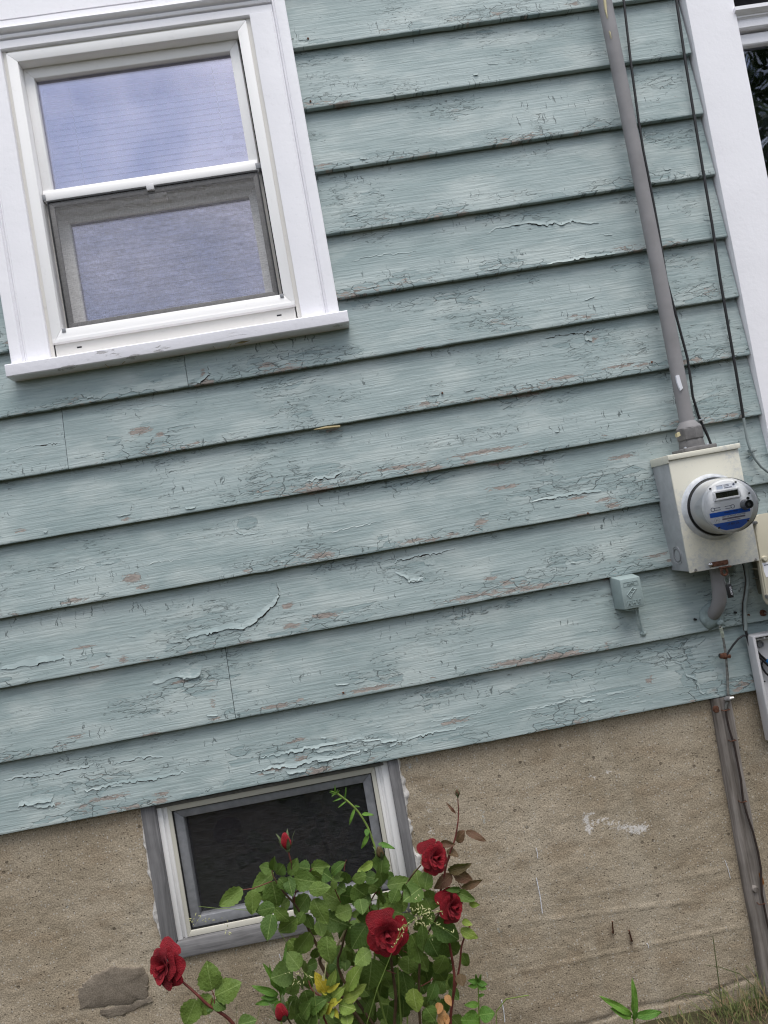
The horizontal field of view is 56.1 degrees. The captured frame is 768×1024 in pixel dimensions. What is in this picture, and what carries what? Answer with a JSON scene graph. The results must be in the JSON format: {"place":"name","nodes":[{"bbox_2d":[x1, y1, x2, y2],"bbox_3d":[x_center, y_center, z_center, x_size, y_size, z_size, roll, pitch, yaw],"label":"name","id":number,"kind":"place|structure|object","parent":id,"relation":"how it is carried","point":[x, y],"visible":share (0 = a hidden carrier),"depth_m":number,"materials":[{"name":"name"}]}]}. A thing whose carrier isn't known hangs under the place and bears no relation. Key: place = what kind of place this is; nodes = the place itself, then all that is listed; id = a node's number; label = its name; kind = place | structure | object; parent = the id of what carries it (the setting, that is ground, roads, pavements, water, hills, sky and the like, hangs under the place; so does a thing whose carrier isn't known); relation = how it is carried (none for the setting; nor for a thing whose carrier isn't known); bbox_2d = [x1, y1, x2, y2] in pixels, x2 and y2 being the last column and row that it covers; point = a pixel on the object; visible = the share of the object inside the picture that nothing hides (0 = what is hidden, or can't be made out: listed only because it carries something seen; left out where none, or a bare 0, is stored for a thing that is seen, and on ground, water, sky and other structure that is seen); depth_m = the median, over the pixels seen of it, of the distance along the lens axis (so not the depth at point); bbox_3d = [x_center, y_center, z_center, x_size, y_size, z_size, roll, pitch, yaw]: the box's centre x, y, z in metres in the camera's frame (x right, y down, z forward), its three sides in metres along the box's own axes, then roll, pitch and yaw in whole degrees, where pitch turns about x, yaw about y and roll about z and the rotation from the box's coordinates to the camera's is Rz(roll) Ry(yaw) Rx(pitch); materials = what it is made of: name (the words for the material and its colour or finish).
{"place":"outdoors","nodes":[
{"label":"outdoors","id":0,"kind":"place"},
{"bbox_2d":[205,962,767,1023],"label":"grass","id":1,"kind":"structure","parent":0,"point":[744,1005],"depth_m":2.24,"materials":[{"name":"green plant"}]},
{"bbox_2d":[641,997,767,1023],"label":"ground","id":2,"kind":"structure","parent":0,"point":[694,1017],"depth_m":2.25,"materials":[{"name":"soil"}]},
{"bbox_2d":[189,906,302,976],"bbox_3d":[-0.392,1.213,2.022,0.286,0.259,0.037,-10,-2,-3],"label":"thin grass panicle","id":3,"kind":"object","parent":2,"relation":"on","point":[227,925],"visible":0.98,"depth_m":2.02,"materials":[{"name":"beige plant"}]},
{"bbox_2d":[252,943,286,1023],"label":"lance leaved weed","id":4,"kind":"object","parent":2,"relation":"on","point":[270,995],"visible":0.64,"depth_m":1.99,"materials":[{"name":"green plant"}]},
{"bbox_2d":[285,962,326,1023],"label":"grass head","id":5,"kind":"object","parent":2,"relation":"on","point":[323,977],"depth_m":1.91},
{"bbox_2d":[150,788,486,1023],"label":"rose bush","id":6,"kind":"object","parent":2,"relation":"on","point":[371,927],"visible":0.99,"depth_m":1.96,"materials":[{"name":"green plant"}]},
{"bbox_2d":[330,786,394,1023],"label":"weed shoot","id":7,"kind":"object","parent":2,"relation":"on","point":[367,831],"visible":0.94,"depth_m":2.00,"materials":[{"name":"green plant"}]},
{"bbox_2d":[0,0,767,1023],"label":"house","id":8,"kind":"structure","parent":2,"relation":"on","point":[366,516],"depth_m":2.32,"materials":[{"name":"paint"}]},
{"bbox_2d":[43,63,264,320],"bbox_3d":[-0.756,-1.041,2.458,0.690,0.968,0.042,-10,-2,-3],"label":"venetian blind","id":9,"kind":"object","parent":8,"relation":"attached to","point":[219,153],"visible":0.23,"depth_m":2.46,"materials":[{"name":"white plastic"}]},
{"bbox_2d":[0,0,348,381],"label":"double hung window","id":10,"kind":"structure","parent":8,"relation":"in","point":[45,44],"depth_m":2.33,"materials":[{"name":"plastic"}]},
{"bbox_2d":[105,341,247,367],"bbox_3d":[-0.656,-0.501,2.275,0.471,0.028,0.019,-10,-2,-3],"label":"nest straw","id":11,"kind":"object","parent":8,"relation":"attached to","point":[241,342],"visible":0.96,"depth_m":2.28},
{"bbox_2d":[140,759,416,960],"bbox_3d":[-0.325,1.070,2.323,0.820,0.522,0.128,-10,-2,-3],"label":"basement window","id":12,"kind":"structure","parent":8,"relation":"in","point":[200,848],"depth_m":2.31,"materials":[{"name":"white plastic"}]},
{"bbox_2d":[609,573,645,635],"bbox_3d":[0.790,0.304,2.300,0.082,0.205,0.075,-10,-2,-3],"label":"painted box","id":13,"kind":"object","parent":8,"relation":"attached to","point":[627,593],"visible":1,"depth_m":2.27,"materials":[{"name":"plastic"}]},
{"bbox_2d":[597,0,716,454],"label":"service pipe","id":14,"kind":"object","parent":8,"relation":"attached to","point":[689,434],"visible":0.98,"depth_m":2.31,"materials":[{"name":"metal"}]},
{"bbox_2d":[622,0,711,443],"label":"black cable","id":15,"kind":"object","parent":8,"relation":"attached to","point":[698,417],"visible":0.84,"depth_m":2.37,"materials":[{"name":"rubber"}]},
{"bbox_2d":[650,443,758,575],"bbox_3d":[1.023,0.003,2.288,0.234,0.398,0.143,-10,-2,-3],"label":"meter box","id":16,"kind":"object","parent":8,"relation":"attached to","point":[692,547],"visible":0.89,"depth_m":2.23,"materials":[{"name":"metal"}]},
{"bbox_2d":[687,477,757,534],"bbox_3d":[1.025,-0.018,2.176,0.177,0.177,0.111,-10,-2,-3],"label":"electric meter","id":17,"kind":"object","parent":16,"relation":"attached to","point":[722,506],"visible":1,"depth_m":2.15,"materials":[{"name":"grey plastic"}]},
{"bbox_2d":[724,572,733,597],"bbox_3d":[1.059,0.225,2.214,0.019,0.079,0.006,-10,-2,-3],"label":"seal tag","id":18,"kind":"object","parent":16,"relation":"hanging from","point":[729,590],"visible":1,"depth_m":2.21,"materials":[{"name":"silver metal"}]},
{"bbox_2d":[727,563,752,655],"bbox_3d":[1.139,0.309,2.331,0.135,0.301,0.022,-10,-2,-5],"label":"grey cable","id":19,"kind":"object","parent":16,"relation":"hanging from","point":[747,587],"visible":0.94,"depth_m":2.33,"materials":[{"name":"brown rubber"}]},
{"bbox_2d":[699,568,726,629],"bbox_3d":[1.053,0.274,2.313,0.080,0.218,0.104,-10,-2,-3],"label":"conduit","id":20,"kind":"object","parent":8,"relation":"attached to","point":[711,615],"visible":0.92,"depth_m":2.28,"materials":[{"name":"paint"}]},
{"bbox_2d":[719,625,767,927],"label":"ground wire","id":21,"kind":"object","parent":20,"relation":"hanging from","point":[728,698],"visible":1,"depth_m":2.31,"materials":[{"name":"paint"}]},
{"bbox_2d":[675,0,767,472],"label":"long cable","id":22,"kind":"object","parent":8,"relation":"attached to","point":[751,450],"visible":1,"depth_m":2.37,"materials":[{"name":"black rubber"}]},
{"bbox_2d":[718,653,730,658],"bbox_3d":[1.095,0.463,2.316,0.038,0.022,0.020,-10,-2,-3],"label":"rusty clamp","id":23,"kind":"object","parent":8,"relation":"attached to","point":[722,655],"visible":1,"depth_m":2.31,"materials":[{"name":"metal"}]},
{"bbox_2d":[709,696,767,996],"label":"wooden strip","id":24,"kind":"object","parent":8,"relation":"attached to","point":[747,858],"visible":0.94,"depth_m":2.31,"materials":[{"name":"grey wood"}]},
{"bbox_2d":[733,2,767,176],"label":"right window","id":25,"kind":"structure","parent":8,"relation":"in","point":[752,19],"depth_m":2.46,"materials":[{"name":"white glass"}]},
{"bbox_2d":[746,631,767,739],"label":"open wiring box","id":26,"kind":"object","parent":8,"relation":"attached to","point":[758,648],"visible":1,"depth_m":2.31,"materials":[{"name":"grey plastic"}]},
{"bbox_2d":[751,513,767,604],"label":"tan utility box","id":27,"kind":"object","parent":8,"relation":"attached to","point":[760,528],"visible":0.88,"depth_m":2.25,"materials":[{"name":"beige plastic"}]},
{"bbox_2d":[760,609,767,615],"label":"screw eye","id":28,"kind":"object","parent":8,"relation":"attached to","point":[763,612],"visible":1,"depth_m":2.34,"materials":[{"name":"brown metal"}]},
{"bbox_2d":[367,894,453,1022],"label":"grass seed head","id":29,"kind":"object","parent":2,"relation":"on","point":[429,912],"depth_m":1.88},
{"bbox_2d":[461,974,494,1023],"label":"leafy weed","id":30,"kind":"object","parent":2,"relation":"on","point":[485,1014],"visible":1,"depth_m":2.10,"materials":[{"name":"green plant"}]},
{"bbox_2d":[496,995,528,1023],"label":"sedge stem","id":31,"kind":"object","parent":2,"relation":"on","point":[504,1001],"visible":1,"depth_m":2.17,"materials":[{"name":"plant"}]},
{"bbox_2d":[600,978,661,1023],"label":"broad weed","id":32,"kind":"object","parent":2,"relation":"on","point":[621,1010],"visible":1,"depth_m":2.14,"materials":[{"name":"green plant"}]},
{"bbox_2d":[665,993,737,1023],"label":"sedge stem","id":33,"kind":"object","parent":2,"relation":"on","point":[706,995],"visible":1,"depth_m":2.19,"materials":[{"name":"green plant"}]},
{"bbox_2d":[712,936,725,1023],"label":"sedge stem","id":34,"kind":"object","parent":2,"relation":"on","point":[718,982],"visible":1,"depth_m":2.20,"materials":[{"name":"green plant"}]},
{"bbox_2d":[708,965,761,1019],"bbox_3d":[1.069,1.477,2.199,0.144,0.216,0.003,-10,-2,-3],"label":"sedge stem","id":35,"kind":"object","parent":2,"relation":"on","point":[749,982],"visible":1,"depth_m":2.20,"materials":[{"name":"green plant"}]}
]}

